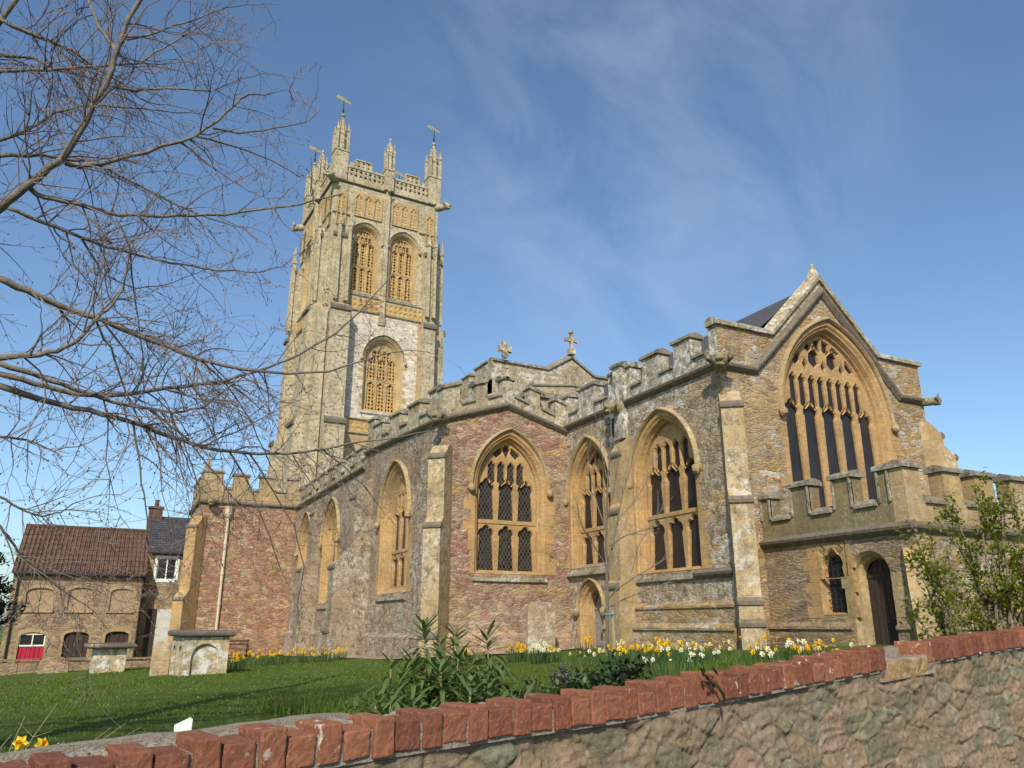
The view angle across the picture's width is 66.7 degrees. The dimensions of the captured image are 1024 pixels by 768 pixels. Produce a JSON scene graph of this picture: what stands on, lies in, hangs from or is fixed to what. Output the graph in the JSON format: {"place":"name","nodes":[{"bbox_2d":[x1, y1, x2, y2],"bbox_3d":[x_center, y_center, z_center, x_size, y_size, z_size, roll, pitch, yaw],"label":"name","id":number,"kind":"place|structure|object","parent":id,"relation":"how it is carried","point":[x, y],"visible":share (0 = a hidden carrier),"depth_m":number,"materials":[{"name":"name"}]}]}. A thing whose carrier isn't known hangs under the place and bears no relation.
{"place":"outdoors","nodes":[
{"label":"outdoors","id":0,"kind":"place"},
{"bbox_2d":[268,647,585,658],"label":"path","id":1,"kind":"structure","parent":0,"point":[365,657],"depth_m":26.69,"materials":[{"name":"stone"}]},
{"bbox_2d":[0,627,893,752],"bbox_3d":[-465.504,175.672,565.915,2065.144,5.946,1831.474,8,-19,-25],"label":"lawn","id":2,"kind":"structure","parent":0,"point":[12,728],"depth_m":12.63,"materials":[{"name":"green plant"}]},
{"bbox_2d":[0,552,29,643],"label":"evergreen bush","id":3,"kind":"object","parent":2,"relation":"on","point":[6,589],"visible":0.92,"depth_m":32.22,"materials":[{"name":"green plant"}]},
{"bbox_2d":[12,736,48,749],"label":"daffodil clump","id":4,"kind":"object","parent":2,"relation":"on","point":[19,742],"visible":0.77,"depth_m":3.92,"materials":[{"name":"yellow plant"}]},
{"bbox_2d":[37,656,68,673],"bbox_3d":[-17.563,10.918,29.798,1.000,0.920,0.160,6,-20,-20],"label":"headstone","id":5,"kind":"object","parent":2,"relation":"on","point":[47,664],"visible":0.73,"depth_m":29.78,"materials":[{"name":"beige stone"}]},
{"bbox_2d":[0,703,138,751],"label":"dry twiggy plant","id":6,"kind":"object","parent":2,"relation":"on","point":[50,731],"visible":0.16,"depth_m":4.17,"materials":[{"name":"plant"}]},
{"bbox_2d":[0,524,149,662],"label":"stone cottage","id":7,"kind":"structure","parent":2,"relation":"on","point":[17,641],"depth_m":44.57,"materials":[{"name":"stone"}]},
{"bbox_2d":[12,629,48,662],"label":"doorway","id":8,"kind":"structure","parent":7,"relation":"in","point":[24,638],"depth_m":42.71,"materials":[{"name":"wood"}]},
{"bbox_2d":[21,585,56,612],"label":"blocked window","id":9,"kind":"structure","parent":7,"relation":"in","point":[48,591],"depth_m":43.43,"materials":[{"name":"stone"}]},
{"bbox_2d":[58,629,91,660],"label":"doorway","id":10,"kind":"structure","parent":7,"relation":"in","point":[88,635],"depth_m":43.64,"materials":[{"name":"wood"}]},
{"bbox_2d":[63,585,95,612],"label":"blocked window","id":11,"kind":"structure","parent":7,"relation":"in","point":[79,606],"depth_m":44.28,"materials":[{"name":"stone"}]},
{"bbox_2d":[102,628,131,656],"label":"doorway","id":12,"kind":"structure","parent":7,"relation":"in","point":[107,633],"depth_m":44.65,"materials":[{"name":"stone"}]},
{"bbox_2d":[106,586,136,612],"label":"blocked window","id":13,"kind":"structure","parent":7,"relation":"in","point":[115,604],"depth_m":45.18,"materials":[{"name":"stone"}]},
{"bbox_2d":[84,642,137,673],"bbox_3d":[-14.605,10.014,28.114,1.650,1.240,2.500,9,-19,-27],"label":"chest tomb","id":14,"kind":"object","parent":2,"relation":"on","point":[101,656],"visible":0.91,"depth_m":27.33,"materials":[{"name":"stone"}]},
{"bbox_2d":[0,656,235,675],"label":"stone wall","id":15,"kind":"structure","parent":2,"relation":"on","point":[16,668],"depth_m":31.01,"materials":[{"name":"brown stone"}]},
{"bbox_2d":[149,642,170,675],"bbox_3d":[-10.055,7.998,22.228,0.480,1.220,0.200,6,-18,-20],"label":"headstone","id":16,"kind":"object","parent":2,"relation":"on","point":[160,657],"visible":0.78,"depth_m":22.18,"materials":[{"name":"stone"}]},
{"bbox_2d":[134,500,190,659],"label":"slate roofed cottage","id":17,"kind":"structure","parent":2,"relation":"on","point":[160,620],"depth_m":47.23,"materials":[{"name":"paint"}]},
{"bbox_2d":[153,609,171,644],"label":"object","id":18,"kind":"structure","parent":17,"relation":"in","point":[163,617],"depth_m":46.49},
{"bbox_2d":[153,555,179,581],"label":"window","id":19,"kind":"structure","parent":17,"relation":"in","point":[157,574],"depth_m":47.57,"materials":[{"name":"white paint"}]},
{"bbox_2d":[174,717,192,731],"bbox_3d":[-1.476,1.788,3.413,0.074,0.602,0.012,8,-19,-25],"label":"plant label","id":20,"kind":"object","parent":2,"relation":"on","point":[185,725],"visible":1,"depth_m":3.49,"materials":[{"name":"white paint"}]},
{"bbox_2d":[168,630,236,675],"bbox_3d":[-8.685,7.559,21.561,1.440,1.420,2.230,10,-20,-29],"label":"chest tomb","id":21,"kind":"object","parent":2,"relation":"on","point":[196,652],"visible":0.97,"depth_m":20.88,"materials":[{"name":"stone"}]},
{"bbox_2d":[0,0,465,729],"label":"bare tree","id":22,"kind":"object","parent":2,"relation":"on","point":[68,160],"visible":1,"depth_m":6.55,"materials":[{"name":"brown plant"}]},
{"bbox_2d":[227,655,242,669],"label":"daffodil clump","id":23,"kind":"object","parent":2,"relation":"on","point":[235,662],"visible":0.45,"depth_m":24.11,"materials":[{"name":"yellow plant"}]},
{"bbox_2d":[228,640,248,656],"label":"bench","id":24,"kind":"object","parent":2,"relation":"on","point":[247,646],"visible":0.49,"depth_m":41.05,"materials":[{"name":"brown wood"}]},
{"bbox_2d":[227,652,252,667],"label":"daffodil clump","id":25,"kind":"object","parent":2,"relation":"on","point":[239,655],"visible":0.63,"depth_m":24.85,"materials":[{"name":"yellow plant"}]},
{"bbox_2d":[233,651,261,666],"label":"daffodil clump","id":26,"kind":"object","parent":2,"relation":"on","point":[255,658],"visible":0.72,"depth_m":25.43,"materials":[{"name":"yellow plant"}]},
{"bbox_2d":[257,649,285,665],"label":"daffodil clump","id":27,"kind":"object","parent":2,"relation":"on","point":[263,662],"visible":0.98,"depth_m":24.78,"materials":[{"name":"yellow plant"}]},
{"bbox_2d":[269,649,297,664],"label":"daffodil clump","id":28,"kind":"object","parent":2,"relation":"on","point":[288,658],"visible":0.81,"depth_m":25.56,"materials":[{"name":"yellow plant"}]},
{"bbox_2d":[284,647,310,662],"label":"daffodil clump","id":29,"kind":"object","parent":2,"relation":"on","point":[297,648],"visible":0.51,"depth_m":26.20,"materials":[{"name":"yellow plant"}]},
{"bbox_2d":[297,648,322,663],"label":"daffodil clump","id":30,"kind":"object","parent":2,"relation":"on","point":[306,654],"visible":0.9,"depth_m":25.42,"materials":[{"name":"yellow plant"}]},
{"bbox_2d":[311,646,336,661],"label":"daffodil clump","id":31,"kind":"object","parent":2,"relation":"on","point":[326,659],"visible":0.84,"depth_m":26.12,"materials":[{"name":"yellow plant"}]},
{"bbox_2d":[322,646,348,661],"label":"daffodil clump","id":32,"kind":"object","parent":2,"relation":"on","point":[338,655],"visible":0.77,"depth_m":26.97,"materials":[{"name":"yellow plant"}]},
{"bbox_2d":[364,694,398,714],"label":"tall leafy plant","id":33,"kind":"object","parent":2,"relation":"on","point":[381,709],"visible":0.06,"depth_m":4.93,"materials":[{"name":"green plant"}]},
{"bbox_2d":[364,701,399,713],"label":"tall leafy plant","id":34,"kind":"object","parent":2,"relation":"on","point":[397,705],"visible":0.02,"depth_m":4.51,"materials":[{"name":"green plant"}]},
{"bbox_2d":[350,651,420,714],"bbox_3d":[-0.845,2.162,5.183,0.589,0.726,0.541,8,-19,-25],"label":"tall leafy plant","id":35,"kind":"object","parent":2,"relation":"on","point":[386,680],"visible":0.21,"depth_m":5.22,"materials":[{"name":"green plant"}]},
{"bbox_2d":[362,662,420,714],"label":"tall leafy plant","id":36,"kind":"object","parent":2,"relation":"on","point":[400,677],"visible":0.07,"depth_m":5.49,"materials":[{"name":"green plant"}]},
{"bbox_2d":[345,694,439,714],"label":"shrub","id":37,"kind":"object","parent":2,"relation":"on","point":[355,706],"visible":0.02,"depth_m":4.74,"materials":[{"name":"green plant"}]},
{"bbox_2d":[392,684,425,707],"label":"tall leafy plant","id":38,"kind":"object","parent":2,"relation":"on","point":[410,704],"visible":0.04,"depth_m":4.77,"materials":[{"name":"green plant"}]},
{"bbox_2d":[378,612,472,710],"bbox_3d":[-0.551,1.998,5.112,0.659,0.967,0.538,8,-19,-25],"label":"tall leafy plant","id":39,"kind":"object","parent":2,"relation":"on","point":[425,629],"visible":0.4,"depth_m":5.11,"materials":[{"name":"green plant"}]},
{"bbox_2d":[415,632,463,704],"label":"tall leafy plant","id":40,"kind":"object","parent":2,"relation":"on","point":[442,639],"visible":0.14,"depth_m":5.67,"materials":[{"name":"green plant"}]},
{"bbox_2d":[405,657,482,708],"bbox_3d":[-0.411,2.085,4.908,0.630,0.689,0.536,-7,-19,22],"label":"tall leafy plant","id":41,"kind":"object","parent":2,"relation":"on","point":[442,696],"visible":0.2,"depth_m":4.94,"materials":[{"name":"green plant"}]},
{"bbox_2d":[431,617,484,700],"bbox_3d":[-0.430,2.272,5.957,0.586,0.937,0.544,8,-19,-25],"label":"tall leafy plant","id":42,"kind":"object","parent":2,"relation":"on","point":[454,634],"visible":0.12,"depth_m":6.01,"materials":[{"name":"green plant"}]},
{"bbox_2d":[434,636,492,702],"bbox_3d":[-0.370,2.209,5.535,0.558,0.799,0.538,8,-19,-25],"label":"tall leafy plant","id":43,"kind":"object","parent":2,"relation":"on","point":[459,654],"visible":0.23,"depth_m":5.56,"materials":[{"name":"green plant"}]},
{"bbox_2d":[455,672,488,703],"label":"tall leafy plant","id":44,"kind":"object","parent":2,"relation":"on","point":[468,691],"visible":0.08,"depth_m":4.87,"materials":[{"name":"green plant"}]},
{"bbox_2d":[462,648,485,665],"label":"daffodil clump","id":45,"kind":"object","parent":2,"relation":"on","point":[473,656],"visible":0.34,"depth_m":18.36,"materials":[{"name":"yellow plant"}]},
{"bbox_2d":[448,648,515,700],"bbox_3d":[-0.187,2.284,5.675,0.640,0.721,0.510,8,-19,-25],"label":"tall leafy plant","id":46,"kind":"object","parent":2,"relation":"on","point":[480,657],"visible":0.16,"depth_m":5.73,"materials":[{"name":"green plant"}]},
{"bbox_2d":[453,620,520,703],"bbox_3d":[-0.147,2.074,5.325,0.518,0.898,0.642,-5,-18,17],"label":"tall leafy plant","id":47,"kind":"object","parent":2,"relation":"on","point":[489,661],"visible":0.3,"depth_m":5.37,"materials":[{"name":"green plant"}]},
{"bbox_2d":[458,665,519,703],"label":"shrub","id":48,"kind":"object","parent":2,"relation":"on","point":[488,688],"visible":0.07,"depth_m":4.99,"materials":[{"name":"green plant"}]},
{"bbox_2d":[472,685,516,699],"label":"tall leafy plant","id":49,"kind":"object","parent":2,"relation":"on","point":[505,693],"visible":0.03,"depth_m":4.94,"materials":[{"name":"green plant"}]},
{"bbox_2d":[0,626,1023,767],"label":"boundary wall","id":50,"kind":"structure","parent":2,"relation":"on","point":[953,701],"depth_m":4.83,"materials":[{"name":"stone"}]},
{"bbox_2d":[700,667,725,705],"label":"ivy sprig","id":51,"kind":"object","parent":50,"relation":"attached to","point":[712,682],"visible":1,"depth_m":4.87,"materials":[{"name":"green plant"}]},
{"bbox_2d":[491,680,537,697],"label":"shrub","id":52,"kind":"object","parent":2,"relation":"on","point":[517,689],"visible":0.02,"depth_m":5.20,"materials":[{"name":"green plant"}]},
{"bbox_2d":[504,642,527,662],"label":"daffodil clump","id":53,"kind":"object","parent":2,"relation":"on","point":[517,654],"visible":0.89,"depth_m":18.87,"materials":[{"name":"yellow plant"}]},
{"bbox_2d":[510,680,535,698],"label":"tall leafy plant","id":54,"kind":"object","parent":2,"relation":"on","point":[528,690],"visible":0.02,"depth_m":4.61,"materials":[{"name":"green plant"}]},
{"bbox_2d":[526,641,551,663],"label":"daffodil clump","id":55,"kind":"object","parent":2,"relation":"on","point":[538,657],"visible":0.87,"depth_m":17.35,"materials":[{"name":"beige plant"}]},
{"bbox_2d":[526,601,554,653],"bbox_3d":[0.891,7.703,24.177,0.920,1.820,0.140,6,-15,-20],"label":"headstone","id":56,"kind":"object","parent":2,"relation":"on","point":[540,622],"visible":0.77,"depth_m":24.16,"materials":[{"name":"beige stone"}]},
{"bbox_2d":[520,662,573,694],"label":"shrub","id":57,"kind":"object","parent":2,"relation":"on","point":[562,669],"visible":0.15,"depth_m":5.58,"materials":[{"name":"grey plant"}]},
{"bbox_2d":[544,644,562,662],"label":"daffodil clump","id":58,"kind":"object","parent":2,"relation":"on","point":[557,651],"visible":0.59,"depth_m":17.68,"materials":[{"name":"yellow plant"}]},
{"bbox_2d":[540,676,602,694],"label":"shrub","id":59,"kind":"object","parent":2,"relation":"on","point":[549,690],"visible":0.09,"depth_m":5.41,"materials":[{"name":"green plant"}]},
{"bbox_2d":[547,660,618,693],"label":"shrub","id":60,"kind":"object","parent":2,"relation":"on","point":[576,681],"visible":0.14,"depth_m":5.77,"materials":[{"name":"green plant"}]},
{"bbox_2d":[575,635,594,656],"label":"daffodil clump","id":61,"kind":"object","parent":2,"relation":"on","point":[588,639],"visible":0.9,"depth_m":19.28,"materials":[{"name":"yellow plant"}]},
{"bbox_2d":[569,648,611,667],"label":"daffodil clump","id":62,"kind":"object","parent":2,"relation":"on","point":[589,651],"visible":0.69,"depth_m":14.61,"materials":[{"name":"green plant"}]},
{"bbox_2d":[168,95,1023,658],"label":"church","id":63,"kind":"structure","parent":2,"relation":"on","point":[806,463],"depth_m":25.38,"materials":[{"name":"stone"}]},
{"bbox_2d":[292,511,309,615],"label":"window","id":64,"kind":"structure","parent":63,"relation":"in","point":[302,537],"depth_m":43.07,"materials":[{"name":"stone"}]},
{"bbox_2d":[316,496,339,609],"bbox_3d":[-8.577,7.995,37.066,0.720,5.284,3.840,8,-19,-25],"label":"window","id":65,"kind":"structure","parent":63,"relation":"in","point":[331,554],"depth_m":38.09,"materials":[{"name":"stone"}]},
{"bbox_2d":[374,459,412,602],"bbox_3d":[-4.280,5.380,28.948,0.706,5.223,4.080,8,-19,-25],"label":"window","id":66,"kind":"structure","parent":63,"relation":"in","point":[393,546],"depth_m":29.70,"materials":[{"name":"stone"}]},
{"bbox_2d":[463,427,555,583],"bbox_3d":[-0.095,4.025,26.303,3.440,5.249,0.691,8,-19,-25],"label":"window","id":67,"kind":"structure","parent":63,"relation":"in","point":[510,494],"depth_m":26.47,"materials":[{"name":"stone"}]},
{"bbox_2d":[563,435,610,568],"bbox_3d":[2.661,3.875,26.103,0.686,4.419,3.229,8,-19,-25],"label":"window","id":68,"kind":"structure","parent":63,"relation":"in","point":[581,551],"depth_m":26.65,"materials":[{"name":"stone"}]},
{"bbox_2d":[573,577,604,648],"bbox_3d":[2.725,7.492,25.037,0.768,2.476,1.904,8,-19,-25],"label":"doorway","id":69,"kind":"structure","parent":63,"relation":"in","point":[588,613],"depth_m":25.46,"materials":[{"name":"stone"}]},
{"bbox_2d":[627,407,712,583],"bbox_3d":[4.483,3.122,22.543,0.688,5.074,3.700,8,-19,-25],"label":"window","id":70,"kind":"structure","parent":63,"relation":"in","point":[678,467],"depth_m":22.86,"materials":[{"name":"stone"}]},
{"bbox_2d":[801,539,862,617],"bbox_3d":[7.483,4.483,18.195,0.218,1.885,1.500,8,-19,-25],"label":"window","id":71,"kind":"structure","parent":63,"relation":"in","point":[828,595],"depth_m":18.25,"materials":[{"name":"stone"}]},
{"bbox_2d":[778,317,900,512],"bbox_3d":[9.480,1.148,22.733,5.080,6.597,0.667,8,-19,-25],"label":"window","id":72,"kind":"structure","parent":63,"relation":"in","point":[835,409],"depth_m":23.22,"materials":[{"name":"stone"}]},
{"bbox_2d":[841,551,905,645],"bbox_3d":[8.118,4.975,17.053,0.494,2.570,1.600,8,-19,-25],"label":"doorway","id":73,"kind":"structure","parent":63,"relation":"in","point":[885,590],"depth_m":17.28,"materials":[{"name":"stone"}]},
{"bbox_2d":[563,649,642,688],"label":"shrub","id":74,"kind":"object","parent":2,"relation":"on","point":[611,668],"visible":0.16,"depth_m":6.21,"materials":[{"name":"green plant"}]},
{"bbox_2d":[573,653,653,687],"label":"shrub","id":75,"kind":"object","parent":2,"relation":"on","point":[626,676],"visible":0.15,"depth_m":6.03,"materials":[{"name":"green plant"}]},
{"bbox_2d":[591,644,640,666],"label":"daffodil clump","id":76,"kind":"object","parent":2,"relation":"on","point":[619,648],"visible":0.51,"depth_m":13.91,"materials":[{"name":"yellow plant"}]},
{"bbox_2d":[567,400,675,655],"bbox_3d":[2.224,3.099,15.636,2.354,5.400,1.676,0,-17,-2],"label":"young tree","id":77,"kind":"object","parent":2,"relation":"on","point":[607,570],"visible":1,"depth_m":15.59,"materials":[{"name":"brown plant"}]},
{"bbox_2d":[610,639,653,663],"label":"daffodil clump","id":78,"kind":"object","parent":2,"relation":"on","point":[623,643],"visible":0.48,"depth_m":14.86,"materials":[{"name":"green plant"}]},
{"bbox_2d":[620,642,672,668],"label":"daffodil clump","id":79,"kind":"object","parent":2,"relation":"on","point":[649,655],"visible":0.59,"depth_m":13.04,"materials":[{"name":"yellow plant"}]},
{"bbox_2d":[642,637,687,660],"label":"daffodil clump","id":80,"kind":"object","parent":2,"relation":"on","point":[667,640],"visible":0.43,"depth_m":15.12,"materials":[{"name":"green plant"}]},
{"bbox_2d":[637,646,695,678],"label":"daffodil clump","id":81,"kind":"object","parent":2,"relation":"on","point":[689,660],"visible":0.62,"depth_m":10.72,"materials":[{"name":"green plant"}]},
{"bbox_2d":[656,640,709,666],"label":"daffodil clump","id":82,"kind":"object","parent":2,"relation":"on","point":[665,644],"visible":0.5,"depth_m":13.05,"materials":[{"name":"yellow plant"}]},
{"bbox_2d":[666,645,721,667],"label":"daffodil clump","id":83,"kind":"object","parent":2,"relation":"on","point":[701,654],"visible":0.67,"depth_m":12.47,"materials":[{"name":"green plant"}]},
{"bbox_2d":[684,640,733,662],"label":"daffodil clump","id":84,"kind":"object","parent":2,"relation":"on","point":[710,645],"visible":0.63,"depth_m":13.65,"materials":[{"name":"beige plant"}]},
{"bbox_2d":[738,635,801,663],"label":"daffodil clump","id":85,"kind":"object","parent":2,"relation":"on","point":[775,649],"visible":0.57,"depth_m":11.68,"materials":[{"name":"yellow plant"}]},
{"bbox_2d":[744,638,810,664],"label":"daffodil clump","id":86,"kind":"object","parent":2,"relation":"on","point":[787,645],"visible":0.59,"depth_m":11.17,"materials":[{"name":"beige plant"}]},
{"bbox_2d":[765,639,826,660],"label":"daffodil clump","id":87,"kind":"object","parent":2,"relation":"on","point":[817,649],"visible":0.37,"depth_m":11.45,"materials":[{"name":"yellow plant"}]},
{"bbox_2d":[781,644,839,655],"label":"daffodil clump","id":88,"kind":"object","parent":2,"relation":"on","point":[813,645],"visible":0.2,"depth_m":11.82,"materials":[{"name":"yellow plant"}]},
{"bbox_2d":[799,638,854,654],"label":"daffodil clump","id":89,"kind":"object","parent":2,"relation":"on","point":[807,648],"visible":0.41,"depth_m":11.69,"materials":[{"name":"yellow plant"}]},
{"bbox_2d":[804,642,870,654],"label":"daffodil clump","id":90,"kind":"object","parent":2,"relation":"on","point":[850,644],"visible":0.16,"depth_m":11.60,"materials":[{"name":"beige plant"}]},
{"bbox_2d":[886,521,992,638],"bbox_3d":[4.771,2.394,8.446,1.344,1.726,0.978,8,-19,-25],"label":"leafing shrub","id":91,"kind":"object","parent":2,"relation":"on","point":[940,616],"visible":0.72,"depth_m":8.35,"materials":[{"name":"green plant"}]},
{"bbox_2d":[893,467,1023,632],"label":"leafing shrub","id":92,"kind":"object","parent":2,"relation":"on","point":[1007,590],"visible":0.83,"depth_m":8.89,"materials":[{"name":"green plant"}]},
{"bbox_2d":[0,0,1023,625],"label":"sky","id":93,"kind":"structure","parent":0,"point":[625,176],"materials":[{"name":"blue"}]}
]}

